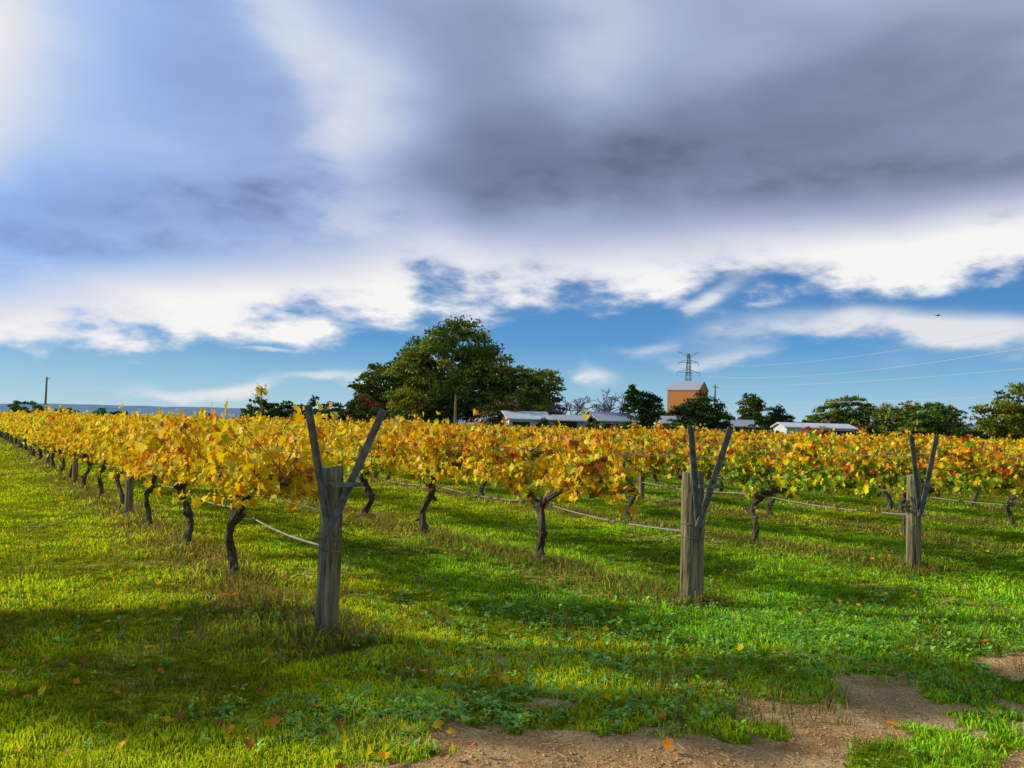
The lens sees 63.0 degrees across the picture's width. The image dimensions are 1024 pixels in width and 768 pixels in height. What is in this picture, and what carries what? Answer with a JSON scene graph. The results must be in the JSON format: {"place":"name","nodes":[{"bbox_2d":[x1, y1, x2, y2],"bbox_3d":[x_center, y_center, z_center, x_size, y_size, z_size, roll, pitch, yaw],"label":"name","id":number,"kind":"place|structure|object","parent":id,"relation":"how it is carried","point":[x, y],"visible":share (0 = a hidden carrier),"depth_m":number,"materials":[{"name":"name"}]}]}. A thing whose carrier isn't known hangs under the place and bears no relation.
{"place":"outdoors","nodes":[
{"label":"outdoors","id":0,"kind":"place"},
{"bbox_2d":[0,403,491,424],"bbox_3d":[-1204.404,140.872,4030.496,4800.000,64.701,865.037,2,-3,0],"label":"distant hills","id":1,"kind":"structure","parent":0,"point":[149,410],"depth_m":3960.68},
{"bbox_2d":[0,443,1023,767],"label":"grass","id":2,"kind":"structure","parent":0,"point":[148,735],"depth_m":7.23,"materials":[{"name":"green plant"}]},
{"bbox_2d":[0,415,1023,767],"bbox_3d":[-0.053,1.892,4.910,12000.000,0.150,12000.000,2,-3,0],"label":"ground","id":3,"kind":"structure","parent":0,"point":[500,747],"depth_m":6.09,"materials":[{"name":"green plant"}]},
{"bbox_2d":[44,377,49,412],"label":"wooden pole","id":4,"kind":"object","parent":3,"relation":"on","point":[45,399],"visible":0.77,"depth_m":119.92,"materials":[{"name":"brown wood"}]},
{"bbox_2d":[45,446,50,464],"bbox_3d":[-14.544,2.095,26.225,0.147,1.589,0.134,1,-3,11],"label":"trellis post","id":5,"kind":"object","parent":3,"relation":"on","point":[47,460],"visible":0.25,"depth_m":26.17,"materials":[{"name":"wood"}]},
{"bbox_2d":[71,452,78,481],"bbox_3d":[-10.422,1.923,19.964,0.134,1.493,0.147,1,-3,5],"label":"trellis post","id":6,"kind":"object","parent":3,"relation":"on","point":[75,470],"visible":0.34,"depth_m":19.91,"materials":[{"name":"grey wood"}]},
{"bbox_2d":[59,415,142,497],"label":"grape vine","id":7,"kind":"object","parent":3,"relation":"on","point":[92,449],"visible":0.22,"depth_m":16.08,"materials":[{"name":"yellow plant"}]},
{"bbox_2d":[78,403,170,509],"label":"grape vine","id":8,"kind":"object","parent":3,"relation":"on","point":[109,436],"visible":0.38,"depth_m":13.89,"materials":[{"name":"yellow plant"}]},
{"bbox_2d":[124,449,133,515],"bbox_3d":[-6.279,1.741,13.714,0.147,1.431,0.134,2,-3,-11],"label":"trellis post","id":9,"kind":"object","parent":3,"relation":"on","point":[129,493],"visible":0.38,"depth_m":13.66,"materials":[{"name":"grey wood"}]},
{"bbox_2d":[6,400,292,416],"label":"distant trees","id":10,"kind":"object","parent":3,"relation":"on","point":[15,407],"visible":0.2,"depth_m":189.50,"materials":[{"name":"green plant"}]},
{"bbox_2d":[96,414,209,527],"bbox_3d":[-5.332,1.313,12.313,1.540,1.797,3.162,3,-3,-33],"label":"grape vine","id":11,"kind":"object","parent":3,"relation":"on","point":[149,490],"visible":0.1,"depth_m":12.00,"materials":[{"name":"yellow plant"}]},
{"bbox_2d":[96,403,248,546],"bbox_3d":[-4.030,1.122,10.190,1.764,1.893,2.938,3,-3,-31],"label":"grape vine","id":12,"kind":"object","parent":3,"relation":"on","point":[159,464],"visible":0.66,"depth_m":10.04,"materials":[{"name":"yellow plant"}]},
{"bbox_2d":[79,426,359,545],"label":"trellis wires","id":13,"kind":"object","parent":3,"relation":"on","point":[260,494],"visible":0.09,"depth_m":7.45,"materials":[{"name":"grey metal"}]},
{"bbox_2d":[150,401,345,577],"bbox_3d":[-2.851,1.119,8.563,1.756,1.906,3.162,4,-4,-36],"label":"grape vine","id":14,"kind":"object","parent":3,"relation":"on","point":[282,474],"visible":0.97,"depth_m":7.79,"materials":[{"name":"yellow plant"}]},
{"bbox_2d":[251,383,268,420],"bbox_3d":[-7.586,1.347,24.965,0.566,2.733,0.416,2,-3,0],"label":"leafy vine stake","id":15,"kind":"object","parent":3,"relation":"on","point":[259,390],"visible":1,"depth_m":24.98,"materials":[{"name":"plant"}]},
{"bbox_2d":[248,416,300,464],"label":"grape vine","id":16,"kind":"object","parent":3,"relation":"on","point":[265,435],"visible":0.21,"depth_m":17.83,"materials":[{"name":"yellow plant"}]},
{"bbox_2d":[269,414,348,501],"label":"grape vine","id":17,"kind":"object","parent":3,"relation":"on","point":[327,428],"visible":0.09,"depth_m":15.84,"materials":[{"name":"yellow plant"}]},
{"bbox_2d":[240,394,388,422],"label":"distant trees","id":18,"kind":"object","parent":3,"relation":"on","point":[273,411],"visible":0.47,"depth_m":94.96,"materials":[{"name":"green plant"}]},
{"bbox_2d":[304,404,386,637],"bbox_3d":[-1.325,1.180,6.340,0.647,2.030,0.288,4,-3,-33],"label":"trellis end post","id":19,"kind":"object","parent":3,"relation":"on","point":[334,490],"visible":0.84,"depth_m":6.27,"materials":[{"name":"grey wood"}]},
{"bbox_2d":[341,393,389,422],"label":"reddish shrub","id":20,"kind":"object","parent":3,"relation":"on","point":[366,405],"visible":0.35,"depth_m":96.54,"materials":[{"name":"brown plant"}]},
{"bbox_2d":[315,412,423,515],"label":"grape vine","id":21,"kind":"object","parent":3,"relation":"on","point":[348,459],"visible":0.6,"depth_m":14.17,"materials":[{"name":"yellow plant"}]},
{"bbox_2d":[347,360,412,421],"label":"broadleaf tree","id":22,"kind":"object","parent":3,"relation":"on","point":[372,387],"visible":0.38,"depth_m":110.71,"materials":[{"name":"green plant"}]},
{"bbox_2d":[380,386,449,423],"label":"broadleaf tree","id":23,"kind":"object","parent":3,"relation":"on","point":[411,409],"visible":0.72,"depth_m":98.25,"materials":[{"name":"green plant"}]},
{"bbox_2d":[397,420,457,453],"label":"grape vine","id":24,"kind":"object","parent":3,"relation":"on","point":[417,431],"visible":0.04,"depth_m":21.36,"materials":[{"name":"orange plant"}]},
{"bbox_2d":[365,409,512,532],"bbox_3d":[-1.187,1.349,12.525,1.918,1.972,2.721,3,-3,-32],"label":"grape vine","id":25,"kind":"object","parent":3,"relation":"on","point":[438,454],"visible":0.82,"depth_m":12.03,"materials":[{"name":"yellow plant"}]},
{"bbox_2d":[418,372,489,424],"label":"broadleaf tree","id":26,"kind":"object","parent":3,"relation":"on","point":[467,401],"visible":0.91,"depth_m":98.02,"materials":[{"name":"green plant"}]},
{"bbox_2d":[454,395,458,424],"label":"wooden pole","id":27,"kind":"object","parent":3,"relation":"on","point":[455,411],"visible":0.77,"depth_m":92.89,"materials":[{"name":"brown wood"}]},
{"bbox_2d":[381,315,553,424],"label":"eucalyptus tree","id":28,"kind":"object","parent":3,"relation":"on","point":[479,361],"visible":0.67,"depth_m":107.34,"materials":[{"name":"green plant"}]},
{"bbox_2d":[443,416,522,498],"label":"grape vine","id":29,"kind":"object","parent":3,"relation":"on","point":[501,440],"visible":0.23,"depth_m":18.84,"materials":[{"name":"yellow plant"}]},
{"bbox_2d":[268,430,710,530],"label":"trellis wires","id":30,"kind":"object","parent":3,"relation":"on","point":[548,504],"visible":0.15,"depth_m":9.55,"materials":[{"name":"grey metal"}]},
{"bbox_2d":[471,395,524,424],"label":"broadleaf tree","id":31,"kind":"object","parent":3,"relation":"on","point":[496,407],"visible":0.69,"depth_m":96.18,"materials":[{"name":"green plant"}]},
{"bbox_2d":[0,478,1021,767],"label":"fallen leaves","id":32,"kind":"object","parent":3,"relation":"on","point":[272,722],"visible":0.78,"depth_m":5.45,"materials":[{"name":"orange plant"}]},
{"bbox_2d":[0,498,1023,767],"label":"broadleaf weeds","id":33,"kind":"object","parent":3,"relation":"on","point":[510,716],"visible":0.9,"depth_m":6.05,"materials":[{"name":"green plant"}]},
{"bbox_2d":[0,404,1023,524],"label":"distant vine rows","id":34,"kind":"object","parent":3,"relation":"on","point":[46,429],"visible":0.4,"depth_m":22.83,"materials":[{"name":"yellow plant"}]},
{"bbox_2d":[520,434,1018,457],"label":"trellis wires","id":35,"kind":"object","parent":34,"relation":"attached to","point":[850,447],"visible":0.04,"depth_m":18.52,"materials":[{"name":"metal"}]},
{"bbox_2d":[519,451,525,503],"bbox_3d":[0.220,2.074,17.576,0.134,1.574,0.147,2,-3,-7],"label":"trellis post","id":36,"kind":"object","parent":3,"relation":"on","point":[522,502],"visible":0.06,"depth_m":17.50,"materials":[{"name":"grey wood"}]},
{"bbox_2d":[497,410,553,428],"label":"white shed","id":37,"kind":"structure","parent":3,"relation":"on","point":[525,418],"depth_m":93.80,"materials":[{"name":"white metal"}]},
{"bbox_2d":[512,422,529,427],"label":"window","id":38,"kind":"structure","parent":37,"relation":"in","point":[522,424],"depth_m":93.17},
{"bbox_2d":[512,368,566,414],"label":"eucalyptus tree","id":39,"kind":"object","parent":3,"relation":"on","point":[554,387],"visible":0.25,"depth_m":115.35,"materials":[{"name":"green plant"}]},
{"bbox_2d":[431,409,650,562],"bbox_3d":[0.348,1.278,10.157,1.630,1.918,3.937,3,-3,-33],"label":"grape vine","id":40,"kind":"object","parent":3,"relation":"on","point":[587,470],"visible":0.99,"depth_m":9.58,"materials":[{"name":"yellow plant"}]},
{"bbox_2d":[520,429,576,473],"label":"grape vine","id":41,"kind":"object","parent":3,"relation":"on","point":[574,434],"visible":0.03,"depth_m":22.59,"materials":[{"name":"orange plant"}]},
{"bbox_2d":[508,424,589,505],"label":"grape vine","id":42,"kind":"object","parent":3,"relation":"on","point":[533,455],"visible":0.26,"depth_m":16.79,"materials":[{"name":"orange plant"}]},
{"bbox_2d":[552,402,580,414],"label":"bare tree","id":43,"kind":"object","parent":3,"relation":"on","point":[560,409],"visible":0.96,"depth_m":104.08,"materials":[{"name":"grey plant"}]},
{"bbox_2d":[550,414,591,429],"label":"farm shed","id":44,"kind":"structure","parent":3,"relation":"on","point":[575,421],"depth_m":98.59,"materials":[{"name":"grey metal"}]},
{"bbox_2d":[559,421,576,428],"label":"window","id":45,"kind":"structure","parent":44,"relation":"in","point":[573,425],"depth_m":98.28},
{"bbox_2d":[548,395,597,414],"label":"bare tree","id":46,"kind":"object","parent":3,"relation":"on","point":[581,408],"visible":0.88,"depth_m":106.52,"materials":[{"name":"grey plant"}]},
{"bbox_2d":[565,397,614,412],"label":"bare tree","id":47,"kind":"object","parent":3,"relation":"on","point":[598,406],"visible":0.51,"depth_m":108.11,"materials":[{"name":"grey plant"}]},
{"bbox_2d":[594,398,619,411],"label":"bare tree","id":48,"kind":"object","parent":3,"relation":"on","point":[604,407],"visible":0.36,"depth_m":110.39,"materials":[{"name":"grey plant"}]},
{"bbox_2d":[593,388,627,411],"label":"bare tree","id":49,"kind":"object","parent":3,"relation":"on","point":[622,404],"visible":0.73,"depth_m":105.63,"materials":[{"name":"grey plant"}]},
{"bbox_2d":[587,411,639,429],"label":"farm shed","id":50,"kind":"structure","parent":3,"relation":"on","point":[610,419],"depth_m":100.66,"materials":[{"name":"grey metal"}]},
{"bbox_2d":[604,424,617,429],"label":"window","id":51,"kind":"structure","parent":50,"relation":"in","point":[610,425],"depth_m":99.67,"materials":[{"name":"black glass"}]},
{"bbox_2d":[574,424,652,495],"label":"grape vine","id":52,"kind":"object","parent":3,"relation":"on","point":[620,437],"visible":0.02,"depth_m":20.02,"materials":[{"name":"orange plant"}]},
{"bbox_2d":[574,422,699,520],"bbox_3d":[2.194,1.586,14.775,1.526,1.858,2.849,4,-4,-36],"label":"grape vine","id":53,"kind":"object","parent":3,"relation":"on","point":[657,464],"visible":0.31,"depth_m":14.25,"materials":[{"name":"yellow plant"}]},
{"bbox_2d":[619,384,665,427],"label":"broadleaf tree","id":54,"kind":"object","parent":3,"relation":"on","point":[641,405],"visible":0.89,"depth_m":102.12,"materials":[{"name":"green plant"}]},
{"bbox_2d":[653,416,685,427],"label":"cottage","id":55,"kind":"structure","parent":3,"relation":"on","point":[664,419],"depth_m":116.82,"materials":[{"name":"white paint"}]},
{"bbox_2d":[623,425,719,503],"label":"grape vine","id":56,"kind":"object","parent":3,"relation":"on","point":[684,439],"visible":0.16,"depth_m":18.73,"materials":[{"name":"yellow plant"}]},
{"bbox_2d":[483,417,879,436],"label":"garden shrubs","id":57,"kind":"object","parent":3,"relation":"on","point":[767,428],"visible":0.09,"depth_m":92.05,"materials":[{"name":"green plant"}]},
{"bbox_2d":[667,381,708,415],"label":"brick tower","id":58,"kind":"structure","parent":3,"relation":"on","point":[678,392],"depth_m":148.72,"materials":[{"name":"orange brick"}]},
{"bbox_2d":[353,650,1023,767],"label":"soil clods","id":59,"kind":"object","parent":3,"relation":"on","point":[662,762],"visible":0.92,"depth_m":4.46,"materials":[{"name":"soil"}]},
{"bbox_2d":[678,351,698,380],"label":"power pylon","id":60,"kind":"object","parent":3,"relation":"on","point":[689,363],"visible":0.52,"depth_m":320.69,"materials":[{"name":"metal"}]},
{"bbox_2d":[699,327,1023,377],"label":"power lines","id":61,"kind":"object","parent":60,"relation":"attached to","point":[882,352],"visible":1,"depth_m":203.40,"materials":[{"name":"black metal"}]},
{"bbox_2d":[667,390,735,431],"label":"broadleaf tree","id":62,"kind":"object","parent":3,"relation":"on","point":[702,414],"visible":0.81,"depth_m":102.95,"materials":[{"name":"green plant"}]},
{"bbox_2d":[680,425,733,601],"bbox_3d":[1.847,1.374,7.926,0.505,1.960,0.342,2,-3,0],"label":"trellis end post","id":63,"kind":"object","parent":3,"relation":"on","point":[695,502],"visible":0.9,"depth_m":7.88,"materials":[{"name":"grey wood"}]},
{"bbox_2d":[504,438,917,514],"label":"trellis wires","id":64,"kind":"object","parent":3,"relation":"on","point":[776,481],"visible":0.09,"depth_m":11.86,"materials":[{"name":"grey metal"}]},
{"bbox_2d":[714,384,718,406],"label":"utility pole","id":65,"kind":"object","parent":3,"relation":"on","point":[715,393],"visible":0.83,"depth_m":150.09,"materials":[{"name":"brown wood"}]},
{"bbox_2d":[722,368,1023,402],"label":"power lines","id":66,"kind":"object","parent":65,"relation":"attached to","point":[862,381],"visible":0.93,"depth_m":114.36,"materials":[{"name":"black metal"}]},
{"bbox_2d":[714,419,758,432],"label":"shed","id":67,"kind":"structure","parent":3,"relation":"on","point":[739,424],"depth_m":113.33,"materials":[{"name":"grey metal"}]},
{"bbox_2d":[735,393,766,430],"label":"broadleaf tree","id":68,"kind":"object","parent":3,"relation":"on","point":[754,403],"visible":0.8,"depth_m":117.32,"materials":[{"name":"green plant"}]},
{"bbox_2d":[494,434,1023,505],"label":"trellis wires","id":69,"kind":"object","parent":3,"relation":"on","point":[895,477],"visible":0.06,"depth_m":13.45,"materials":[{"name":"grey metal"}]},
{"bbox_2d":[712,427,844,516],"bbox_3d":[5.186,1.752,16.328,1.678,1.864,2.848,4,-4,-36],"label":"grape vine","id":70,"kind":"object","parent":3,"relation":"on","point":[758,453],"visible":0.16,"depth_m":16.44,"materials":[{"name":"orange plant"}]},
{"bbox_2d":[762,404,795,429],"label":"broadleaf tree","id":71,"kind":"object","parent":3,"relation":"on","point":[774,416],"visible":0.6,"depth_m":119.24,"materials":[{"name":"green plant"}]},
{"bbox_2d":[659,425,900,540],"bbox_3d":[3.755,1.504,12.247,1.714,1.824,4.043,3,-3,-31],"label":"grape vine","id":72,"kind":"object","parent":3,"relation":"on","point":[806,472],"visible":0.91,"depth_m":11.62,"materials":[{"name":"yellow plant"}]},
{"bbox_2d":[584,402,1001,438],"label":"distant trees","id":73,"kind":"object","parent":3,"relation":"on","point":[866,423],"visible":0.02,"depth_m":131.36,"materials":[{"name":"green plant"}]},
{"bbox_2d":[770,422,858,436],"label":"white shed","id":74,"kind":"structure","parent":3,"relation":"on","point":[788,427],"depth_m":89.58,"materials":[{"name":"grey metal"}]},
{"bbox_2d":[816,430,853,436],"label":"window","id":75,"kind":"structure","parent":74,"relation":"in","point":[824,432],"depth_m":89.29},
{"bbox_2d":[813,419,833,422],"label":"bare tree","id":76,"kind":"object","parent":3,"relation":"on","point":[829,420],"visible":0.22,"depth_m":118.44,"materials":[{"name":"plant"}]},
{"bbox_2d":[804,395,885,430],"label":"eucalyptus tree","id":77,"kind":"object","parent":3,"relation":"on","point":[839,415],"visible":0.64,"depth_m":126.84,"materials":[{"name":"green plant"}]},
{"bbox_2d":[812,433,1023,534],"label":"grape vine","id":78,"kind":"object","parent":3,"relation":"on","point":[947,474],"visible":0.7,"depth_m":13.15,"materials":[{"name":"yellow plant"}]},
{"bbox_2d":[870,400,969,432],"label":"eucalyptus tree","id":79,"kind":"object","parent":3,"relation":"on","point":[878,415],"visible":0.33,"depth_m":123.28,"materials":[{"name":"green plant"}]},
{"bbox_2d":[906,435,938,566],"bbox_3d":[5.025,1.590,10.352,0.568,1.929,0.277,4,-3,-33],"label":"trellis end post","id":80,"kind":"object","parent":3,"relation":"on","point":[915,504],"visible":0.87,"depth_m":10.30,"materials":[{"name":"grey wood"}]},
{"bbox_2d":[903,403,960,435],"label":"eucalyptus tree","id":81,"kind":"object","parent":3,"relation":"on","point":[933,418],"visible":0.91,"depth_m":91.22,"materials":[{"name":"green plant"}]},
{"bbox_2d":[876,420,1023,440],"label":"distant trees","id":82,"kind":"object","parent":3,"relation":"on","point":[974,433],"visible":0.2,"depth_m":91.42,"materials":[{"name":"green plant"}]},
{"bbox_2d":[968,382,1023,441],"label":"eucalyptus tree","id":83,"kind":"object","parent":3,"relation":"on","point":[1010,414],"visible":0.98,"depth_m":87.66,"materials":[{"name":"green plant"}]},
{"bbox_2d":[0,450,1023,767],"bbox_3d":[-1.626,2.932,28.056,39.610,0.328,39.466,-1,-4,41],"label":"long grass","id":84,"kind":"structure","parent":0,"point":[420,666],"depth_m":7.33,"materials":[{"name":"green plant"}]},
{"bbox_2d":[0,0,1023,424],"label":"sky","id":85,"kind":"structure","parent":0,"point":[203,203],"materials":[{"name":"blue"}]},
{"bbox_2d":[797,422,979,429],"bbox_3d":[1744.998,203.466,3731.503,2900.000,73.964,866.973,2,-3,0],"label":"distant hills","id":86,"kind":"structure","parent":0,"point":[972,427],"depth_m":3836.72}
]}

